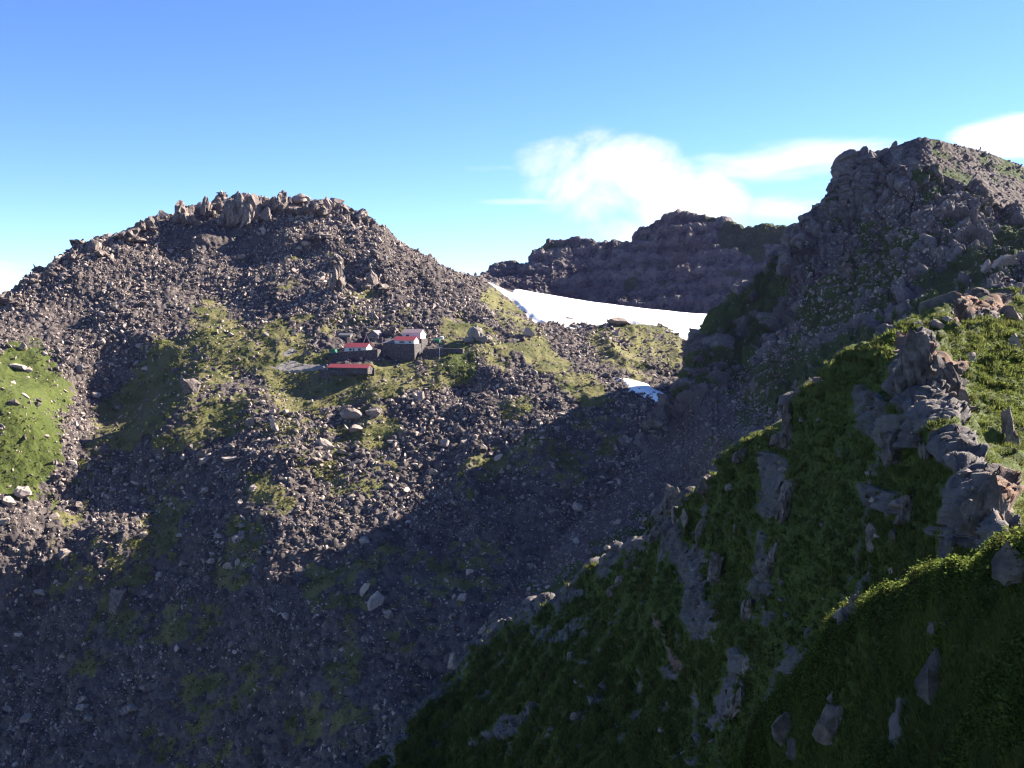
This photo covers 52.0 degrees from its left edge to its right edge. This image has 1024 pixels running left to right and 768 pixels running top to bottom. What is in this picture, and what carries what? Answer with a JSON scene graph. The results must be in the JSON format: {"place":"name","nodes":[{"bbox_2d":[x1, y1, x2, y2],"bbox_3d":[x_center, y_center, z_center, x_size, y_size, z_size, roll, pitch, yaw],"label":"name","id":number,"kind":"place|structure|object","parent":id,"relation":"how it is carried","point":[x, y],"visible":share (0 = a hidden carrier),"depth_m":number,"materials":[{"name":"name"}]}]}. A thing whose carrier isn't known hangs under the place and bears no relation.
{"place":"outdoors","nodes":[
{"label":"outdoors","id":0,"kind":"place"},
{"bbox_2d":[257,348,326,372],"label":"path","id":1,"kind":"structure","parent":0,"point":[290,367],"depth_m":513.40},
{"bbox_2d":[0,192,687,767],"bbox_3d":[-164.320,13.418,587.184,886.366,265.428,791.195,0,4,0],"label":"terrain","id":2,"kind":"structure","parent":0,"point":[92,676],"depth_m":420.39,"materials":[{"name":"stone"}]},
{"bbox_2d":[1,496,16,506],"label":"boulder","id":3,"kind":"object","parent":2,"relation":"on","point":[8,501],"visible":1,"depth_m":427.11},
{"bbox_2d":[0,290,21,305],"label":"crag","id":4,"kind":"structure","parent":2,"relation":"on","point":[6,297],"depth_m":560.74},
{"bbox_2d":[8,363,27,369],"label":"boulder","id":5,"kind":"object","parent":2,"relation":"on","point":[18,366],"visible":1,"depth_m":500.42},
{"bbox_2d":[13,486,31,497],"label":"boulder","id":6,"kind":"object","parent":2,"relation":"on","point":[22,491],"visible":1,"depth_m":433.15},
{"bbox_2d":[19,713,31,722],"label":"boulder","id":7,"kind":"object","parent":2,"relation":"on","point":[27,717],"visible":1,"depth_m":368.03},
{"bbox_2d":[22,273,44,282],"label":"crag","id":8,"kind":"structure","parent":2,"relation":"on","point":[34,277],"depth_m":579.67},
{"bbox_2d":[44,262,61,270],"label":"crag","id":9,"kind":"structure","parent":2,"relation":"on","point":[58,266],"depth_m":590.36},
{"bbox_2d":[58,549,71,559],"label":"boulder","id":10,"kind":"object","parent":2,"relation":"on","point":[62,553],"visible":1,"depth_m":408.03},
{"bbox_2d":[65,248,83,261],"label":"crag","id":11,"kind":"structure","parent":2,"relation":"on","point":[74,255],"depth_m":598.06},
{"bbox_2d":[76,704,88,710],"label":"boulder","id":12,"kind":"object","parent":2,"relation":"on","point":[80,707],"visible":1,"depth_m":361.08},
{"bbox_2d":[76,363,89,373],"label":"boulder","id":13,"kind":"object","parent":2,"relation":"on","point":[83,368],"visible":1,"depth_m":520.25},
{"bbox_2d":[81,240,109,256],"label":"crag","id":14,"kind":"structure","parent":2,"relation":"on","point":[93,245],"depth_m":605.02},
{"bbox_2d":[109,588,126,614],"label":"boulder","id":15,"kind":"object","parent":2,"relation":"on","point":[116,600],"visible":0.97,"depth_m":391.56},
{"bbox_2d":[119,705,128,714],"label":"boulder","id":16,"kind":"object","parent":2,"relation":"on","point":[123,710],"visible":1,"depth_m":355.45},
{"bbox_2d":[116,226,146,242],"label":"crag","id":17,"kind":"structure","parent":2,"relation":"on","point":[129,234],"depth_m":623.14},
{"bbox_2d":[127,703,137,711],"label":"boulder","id":18,"kind":"object","parent":2,"relation":"on","point":[131,707],"visible":1,"depth_m":355.61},
{"bbox_2d":[134,216,162,231],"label":"crag","id":19,"kind":"structure","parent":2,"relation":"on","point":[149,223],"depth_m":637.25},
{"bbox_2d":[170,200,200,225],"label":"crag","id":20,"kind":"structure","parent":2,"relation":"on","point":[182,215],"depth_m":648.43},
{"bbox_2d":[180,378,200,393],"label":"boulder","id":21,"kind":"object","parent":2,"relation":"on","point":[191,385],"visible":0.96,"depth_m":487.82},
{"bbox_2d":[198,457,209,464],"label":"boulder","id":22,"kind":"object","parent":2,"relation":"on","point":[203,460],"visible":1,"depth_m":447.90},
{"bbox_2d":[200,195,215,216],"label":"crag","id":23,"kind":"structure","parent":2,"relation":"on","point":[206,207],"depth_m":659.22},
{"bbox_2d":[217,191,238,226],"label":"crag","id":24,"kind":"structure","parent":2,"relation":"on","point":[223,218],"depth_m":651.22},
{"bbox_2d":[231,534,243,543],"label":"boulder","id":25,"kind":"object","parent":2,"relation":"on","point":[235,537],"visible":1,"depth_m":396.72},
{"bbox_2d":[227,192,255,228],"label":"crag","id":26,"kind":"structure","parent":2,"relation":"on","point":[244,214],"depth_m":650.07,"materials":[{"name":"stone"}]},
{"bbox_2d":[245,418,254,425],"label":"boulder","id":27,"kind":"object","parent":2,"relation":"on","point":[249,421],"visible":1,"depth_m":463.37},
{"bbox_2d":[244,193,272,220],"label":"crag","id":28,"kind":"structure","parent":2,"relation":"on","point":[254,200],"depth_m":655.07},
{"bbox_2d":[267,190,292,213],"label":"crag","id":29,"kind":"structure","parent":2,"relation":"on","point":[278,204],"depth_m":661.62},
{"bbox_2d":[292,193,310,201],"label":"boulder","id":30,"kind":"object","parent":2,"relation":"on","point":[302,196],"visible":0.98,"depth_m":676.68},
{"bbox_2d":[290,199,329,215],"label":"crag","id":31,"kind":"structure","parent":2,"relation":"on","point":[316,207],"depth_m":655.54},
{"bbox_2d":[305,232,331,240],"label":"rock","id":32,"kind":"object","parent":2,"relation":"on","point":[320,235],"visible":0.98,"depth_m":633.62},
{"bbox_2d":[317,438,334,450],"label":"boulder","id":33,"kind":"object","parent":2,"relation":"on","point":[326,444],"visible":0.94,"depth_m":448.08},
{"bbox_2d":[323,196,337,214],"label":"crag","id":34,"kind":"structure","parent":2,"relation":"on","point":[326,203],"depth_m":666.46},
{"bbox_2d":[329,264,345,290],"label":"crag","id":35,"kind":"structure","parent":2,"relation":"on","point":[337,279],"depth_m":581.03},
{"bbox_2d":[330,198,344,206],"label":"boulder","id":36,"kind":"object","parent":2,"relation":"on","point":[335,200],"visible":0.49,"depth_m":686.30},
{"bbox_2d":[0,241,688,767],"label":"dwarf shrubs","id":37,"kind":"object","parent":2,"relation":"on","point":[122,619],"visible":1,"depth_m":414.51,"materials":[{"name":"green plant"}]},
{"bbox_2d":[338,333,354,337],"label":"storage shed","id":38,"kind":"structure","parent":2,"relation":"on","point":[341,335],"depth_m":544.17,"materials":[{"name":"grey wood"}]},
{"bbox_2d":[319,368,374,379],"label":"stone wall","id":39,"kind":"structure","parent":2,"relation":"on","point":[324,374],"depth_m":501.17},
{"bbox_2d":[338,203,357,219],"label":"crag","id":40,"kind":"structure","parent":2,"relation":"on","point":[348,210],"depth_m":668.50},
{"bbox_2d":[327,364,373,373],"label":"mountain hut","id":41,"kind":"object","parent":2,"relation":"on","point":[357,368],"visible":0.99,"depth_m":500.07,"materials":[{"name":"metal"}]},
{"bbox_2d":[339,408,362,420],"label":"boulder","id":42,"kind":"object","parent":2,"relation":"on","point":[353,414],"visible":0.97,"depth_m":469.43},
{"bbox_2d":[329,349,380,363],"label":"stone wall","id":43,"kind":"structure","parent":2,"relation":"on","point":[374,354],"depth_m":514.03,"materials":[{"name":"stone"}]},
{"bbox_2d":[350,424,364,431],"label":"boulder","id":44,"kind":"object","parent":2,"relation":"on","point":[354,427],"visible":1,"depth_m":460.85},
{"bbox_2d":[344,343,372,350],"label":"mountain hut","id":45,"kind":"object","parent":2,"relation":"on","point":[356,346],"visible":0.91,"depth_m":521.18,"materials":[{"name":"white wood"}]},
{"bbox_2d":[359,536,369,543],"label":"boulder","id":46,"kind":"object","parent":2,"relation":"on","point":[363,539],"visible":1,"depth_m":384.24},
{"bbox_2d":[360,583,369,596],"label":"boulder","id":47,"kind":"object","parent":2,"relation":"on","point":[364,588],"visible":1,"depth_m":354.06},
{"bbox_2d":[365,407,382,416],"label":"boulder","id":48,"kind":"object","parent":2,"relation":"on","point":[373,411],"visible":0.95,"depth_m":470.41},
{"bbox_2d":[365,330,382,340],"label":"mountain hut","id":49,"kind":"object","parent":2,"relation":"on","point":[377,334],"visible":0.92,"depth_m":543.76,"materials":[{"name":"grey wood"}]},
{"bbox_2d":[360,270,390,290],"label":"crag","id":50,"kind":"structure","parent":2,"relation":"on","point":[371,280],"depth_m":590.18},
{"bbox_2d":[367,591,384,610],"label":"boulder","id":51,"kind":"object","parent":2,"relation":"on","point":[376,599],"visible":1,"depth_m":348.05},
{"bbox_2d":[384,610,392,618],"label":"boulder","id":52,"kind":"object","parent":2,"relation":"on","point":[388,614],"visible":1,"depth_m":341.80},
{"bbox_2d":[383,326,399,334],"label":"crag","id":53,"kind":"structure","parent":2,"relation":"on","point":[391,330],"depth_m":546.64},
{"bbox_2d":[382,329,427,360],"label":"mountain lodge","id":54,"kind":"structure","parent":2,"relation":"on","point":[410,344],"depth_m":521.19,"materials":[{"name":"stone"}]},
{"bbox_2d":[416,391,424,401],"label":"boulder","id":55,"kind":"object","parent":2,"relation":"on","point":[420,397],"visible":0.94,"depth_m":480.00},
{"bbox_2d":[423,348,464,356],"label":"stone wall","id":56,"kind":"structure","parent":2,"relation":"on","point":[431,352],"depth_m":521.41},
{"bbox_2d":[440,438,450,446],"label":"boulder","id":57,"kind":"object","parent":2,"relation":"on","point":[445,442],"visible":0.95,"depth_m":446.30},
{"bbox_2d":[457,593,467,600],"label":"boulder","id":58,"kind":"object","parent":2,"relation":"on","point":[462,596],"visible":1,"depth_m":341.80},
{"bbox_2d":[463,324,492,342],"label":"boulder","id":59,"kind":"object","parent":2,"relation":"on","point":[475,333],"visible":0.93,"depth_m":532.49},
{"bbox_2d":[475,445,487,451],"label":"boulder","id":60,"kind":"object","parent":2,"relation":"on","point":[481,448],"visible":1,"depth_m":431.62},
{"bbox_2d":[0,138,1023,767],"bbox_3d":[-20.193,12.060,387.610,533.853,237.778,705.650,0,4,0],"label":"rubble","id":61,"kind":"object","parent":2,"relation":"on","point":[108,244],"visible":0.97,"depth_m":440.71,"materials":[{"name":"stone"}]},
{"bbox_2d":[524,327,534,336],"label":"boulder","id":62,"kind":"object","parent":2,"relation":"on","point":[528,331],"visible":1,"depth_m":546.48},
{"bbox_2d":[572,503,582,511],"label":"boulder","id":63,"kind":"object","parent":2,"relation":"on","point":[578,507],"visible":1,"depth_m":393.34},
{"bbox_2d":[488,282,706,339],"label":"snow patch","id":64,"kind":"object","parent":2,"relation":"on","point":[539,307],"visible":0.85,"depth_m":646.96,"materials":[{"name":"snow"}]},
{"bbox_2d":[607,317,628,324],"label":"boulder","id":65,"kind":"object","parent":2,"relation":"on","point":[618,320],"visible":0.93,"depth_m":584.68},
{"bbox_2d":[639,412,667,428],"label":"boulder","id":66,"kind":"object","parent":2,"relation":"on","point":[652,420],"visible":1,"depth_m":432.57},
{"bbox_2d":[0,0,1023,293],"label":"sky","id":67,"kind":"structure","parent":0,"point":[480,133],"materials":[{"name":"blue"}]},
{"bbox_2d":[477,209,798,313],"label":"cliff","id":68,"kind":"structure","parent":0,"point":[678,260],"depth_m":896.48,"materials":[{"name":"stone"}]},
{"bbox_2d":[377,286,1023,767],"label":"ridge","id":69,"kind":"structure","parent":0,"point":[953,492],"depth_m":110.75,"materials":[{"name":"plant"}]},
{"bbox_2d":[447,652,457,670],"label":"boulder","id":70,"kind":"object","parent":69,"relation":"on","point":[453,660],"visible":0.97,"depth_m":296.27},
{"bbox_2d":[570,711,582,722],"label":"boulder","id":71,"kind":"object","parent":69,"relation":"on","point":[574,716],"visible":0.69,"depth_m":198.21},
{"bbox_2d":[614,576,622,586],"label":"boulder","id":72,"kind":"object","parent":69,"relation":"on","point":[617,581],"visible":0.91,"depth_m":230.12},
{"bbox_2d":[646,523,660,542],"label":"boulder","id":73,"kind":"object","parent":69,"relation":"on","point":[654,534],"visible":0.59,"depth_m":210.84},
{"bbox_2d":[657,483,680,518],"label":"boulder","id":74,"kind":"object","parent":69,"relation":"on","point":[671,498],"visible":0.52,"depth_m":209.86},
{"bbox_2d":[671,506,677,524],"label":"boulder","id":75,"kind":"object","parent":69,"relation":"on","point":[674,516],"visible":0.91,"depth_m":200.79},
{"bbox_2d":[680,508,690,528],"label":"boulder","id":76,"kind":"object","parent":69,"relation":"on","point":[684,517],"visible":0.82,"depth_m":188.97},
{"bbox_2d":[362,285,1023,767],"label":"grass","id":77,"kind":"structure","parent":69,"relation":"on","point":[426,731],"depth_m":111.59,"materials":[{"name":"plant"}]},
{"bbox_2d":[695,519,703,549],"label":"boulder","id":78,"kind":"object","parent":69,"relation":"on","point":[698,533],"visible":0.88,"depth_m":178.01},
{"bbox_2d":[696,474,710,497],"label":"boulder","id":79,"kind":"object","parent":69,"relation":"on","point":[701,485],"visible":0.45,"depth_m":181.01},
{"bbox_2d":[708,552,724,586],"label":"boulder","id":80,"kind":"object","parent":69,"relation":"on","point":[716,562],"visible":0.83,"depth_m":153.64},
{"bbox_2d":[723,685,745,719],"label":"boulder","id":81,"kind":"object","parent":69,"relation":"on","point":[730,711],"visible":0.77,"depth_m":116.54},
{"bbox_2d":[731,446,747,464],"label":"boulder","id":82,"kind":"object","parent":69,"relation":"on","point":[736,456],"visible":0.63,"depth_m":152.82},
{"bbox_2d":[742,654,749,677],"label":"boulder","id":83,"kind":"object","parent":69,"relation":"on","point":[744,662],"visible":0.59,"depth_m":117.73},
{"bbox_2d":[741,595,754,622],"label":"boulder","id":84,"kind":"object","parent":69,"relation":"on","point":[745,613],"visible":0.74,"depth_m":121.12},
{"bbox_2d":[755,557,762,572],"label":"boulder","id":85,"kind":"object","parent":69,"relation":"on","point":[758,562],"visible":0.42,"depth_m":123.78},
{"bbox_2d":[755,572,764,581],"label":"boulder","id":86,"kind":"object","parent":69,"relation":"on","point":[759,577],"visible":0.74,"depth_m":121.89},
{"bbox_2d":[764,538,779,575],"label":"boulder","id":87,"kind":"object","parent":69,"relation":"on","point":[772,551],"visible":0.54,"depth_m":112.69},
{"bbox_2d":[769,401,793,449],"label":"boulder","id":88,"kind":"object","parent":69,"relation":"on","point":[782,438],"visible":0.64,"depth_m":119.76,"materials":[{"name":"stone"}]},
{"bbox_2d":[775,478,793,523],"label":"boulder","id":89,"kind":"object","parent":69,"relation":"on","point":[782,507],"visible":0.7,"depth_m":111.81,"materials":[{"name":"stone"}]},
{"bbox_2d":[865,522,876,551],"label":"boulder","id":90,"kind":"object","parent":69,"relation":"on","point":[869,546],"visible":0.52,"depth_m":62.47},
{"bbox_2d":[721,314,1023,767],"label":"leafy ground plants","id":91,"kind":"object","parent":69,"relation":"on","point":[985,554],"visible":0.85,"depth_m":25.94,"materials":[{"name":"green plant"}]},
{"bbox_2d":[888,528,896,543],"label":"boulder","id":92,"kind":"object","parent":69,"relation":"on","point":[892,533],"visible":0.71,"depth_m":58.38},
{"bbox_2d":[888,497,901,508],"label":"boulder","id":93,"kind":"object","parent":69,"relation":"on","point":[894,504],"visible":0.65,"depth_m":58.47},
{"bbox_2d":[880,399,917,467],"bbox_3d":[23.737,2.943,62.897,3.411,4.156,1.927,0,4,0],"label":"boulder","id":94,"kind":"object","parent":69,"relation":"on","point":[888,453],"visible":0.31,"depth_m":62.50,"materials":[{"name":"stone"}]},
{"bbox_2d":[893,495,914,526],"bbox_3d":[21.921,7.055,58.003,1.348,2.019,1.077,-1,4,-14],"label":"boulder","id":95,"kind":"object","parent":69,"relation":"on","point":[902,517],"visible":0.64,"depth_m":57.67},
{"bbox_2d":[911,433,921,446],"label":"boulder","id":96,"kind":"object","parent":69,"relation":"on","point":[915,440],"visible":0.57,"depth_m":56.84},
{"bbox_2d":[892,329,960,396],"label":"boulder","id":97,"kind":"object","parent":69,"relation":"on","point":[916,365],"visible":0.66,"depth_m":65.25,"materials":[{"name":"stone"}]},
{"bbox_2d":[918,427,934,460],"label":"boulder","id":98,"kind":"object","parent":69,"relation":"on","point":[925,453],"visible":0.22,"depth_m":54.88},
{"bbox_2d":[928,319,944,328],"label":"boulder","id":99,"kind":"object","parent":69,"relation":"on","point":[937,323],"visible":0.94,"depth_m":89.89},
{"bbox_2d":[947,536,956,546],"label":"boulder","id":100,"kind":"object","parent":69,"relation":"on","point":[951,542],"visible":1,"depth_m":38.52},
{"bbox_2d":[951,296,962,305],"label":"boulder","id":101,"kind":"object","parent":69,"relation":"on","point":[957,300],"visible":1,"depth_m":100.37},
{"bbox_2d":[955,385,979,413],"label":"boulder","id":102,"kind":"object","parent":69,"relation":"on","point":[963,395],"visible":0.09,"depth_m":65.66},
{"bbox_2d":[965,352,976,362],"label":"boulder","id":103,"kind":"object","parent":69,"relation":"on","point":[972,356],"visible":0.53,"depth_m":90.04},
{"bbox_2d":[970,287,989,295],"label":"boulder","id":104,"kind":"object","parent":69,"relation":"on","point":[975,291],"visible":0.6,"depth_m":120.14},
{"bbox_2d":[960,471,1012,538],"bbox_3d":[16.168,4.128,35.573,1.928,2.477,0.973,0,4,0],"label":"boulder","id":105,"kind":"object","parent":69,"relation":"on","point":[987,496],"visible":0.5,"depth_m":35.25,"materials":[{"name":"stone"}]},
{"bbox_2d":[999,406,1021,449],"bbox_3d":[30.567,3.464,64.713,1.697,4.330,0.982,0,4,0],"label":"boulder","id":106,"kind":"object","parent":69,"relation":"on","point":[1007,426],"visible":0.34,"depth_m":64.52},
{"bbox_2d":[999,305,1021,321],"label":"boulder","id":107,"kind":"object","parent":69,"relation":"on","point":[1010,312],"visible":0.74,"depth_m":108.85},
{"bbox_2d":[1008,333,1022,349],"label":"boulder","id":108,"kind":"object","parent":69,"relation":"on","point":[1015,338],"visible":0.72,"depth_m":99.86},
{"bbox_2d":[1008,513,1023,535],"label":"boulder","id":109,"kind":"object","parent":69,"relation":"on","point":[1015,519],"visible":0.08,"depth_m":34.39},
{"bbox_2d":[464,137,1023,652],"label":"peak ridge","id":110,"kind":"structure","parent":0,"point":[762,295],"depth_m":429.43,"materials":[{"name":"stone"}]},
{"bbox_2d":[615,378,663,403],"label":"snow patch","id":111,"kind":"object","parent":110,"relation":"on","point":[646,388],"visible":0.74,"depth_m":472.08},
{"bbox_2d":[981,259,991,272],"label":"boulder","id":112,"kind":"object","parent":110,"relation":"on","point":[986,266],"visible":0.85,"depth_m":368.05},
{"bbox_2d":[991,255,1019,268],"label":"boulder","id":113,"kind":"object","parent":110,"relation":"on","point":[1005,260],"visible":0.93,"depth_m":363.67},
{"bbox_2d":[757,535,1023,767],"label":"foreground slope","id":114,"kind":"structure","parent":0,"point":[894,725],"depth_m":26.16,"materials":[{"name":"plant"}]},
{"bbox_2d":[771,711,792,746],"bbox_3d":[9.469,11.945,36.390,1.096,1.292,0.639,-1,4,-14],"label":"boulder","id":115,"kind":"object","parent":114,"relation":"on","point":[781,726],"visible":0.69,"depth_m":36.14,"materials":[{"name":"stone"}]},
{"bbox_2d":[812,704,843,744],"bbox_3d":[9.560,10.233,31.584,0.999,1.260,0.744,-2,4,-30],"label":"boulder","id":116,"kind":"object","parent":114,"relation":"on","point":[823,732],"visible":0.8,"depth_m":31.36,"materials":[{"name":"stone"}]},
{"bbox_2d":[833,594,861,624],"bbox_3d":[10.576,6.966,32.360,1.325,1.030,0.733,0,4,0],"label":"boulder","id":117,"kind":"object","parent":114,"relation":"on","point":[839,613],"visible":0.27,"depth_m":32.19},
{"bbox_2d":[914,647,942,706],"bbox_3d":[9.562,6.590,23.430,0.922,1.348,0.822,6,6,-17],"label":"boulder","id":118,"kind":"object","parent":114,"relation":"on","point":[926,683],"visible":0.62,"depth_m":23.23,"materials":[{"name":"stone"}]},
{"bbox_2d":[927,621,936,635],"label":"boulder","id":119,"kind":"object","parent":114,"relation":"on","point":[931,628],"visible":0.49,"depth_m":23.95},
{"bbox_2d":[991,541,1023,586],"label":"boulder","id":120,"kind":"object","parent":114,"relation":"on","point":[1003,562],"visible":0.87,"depth_m":18.64,"materials":[{"name":"stone"}]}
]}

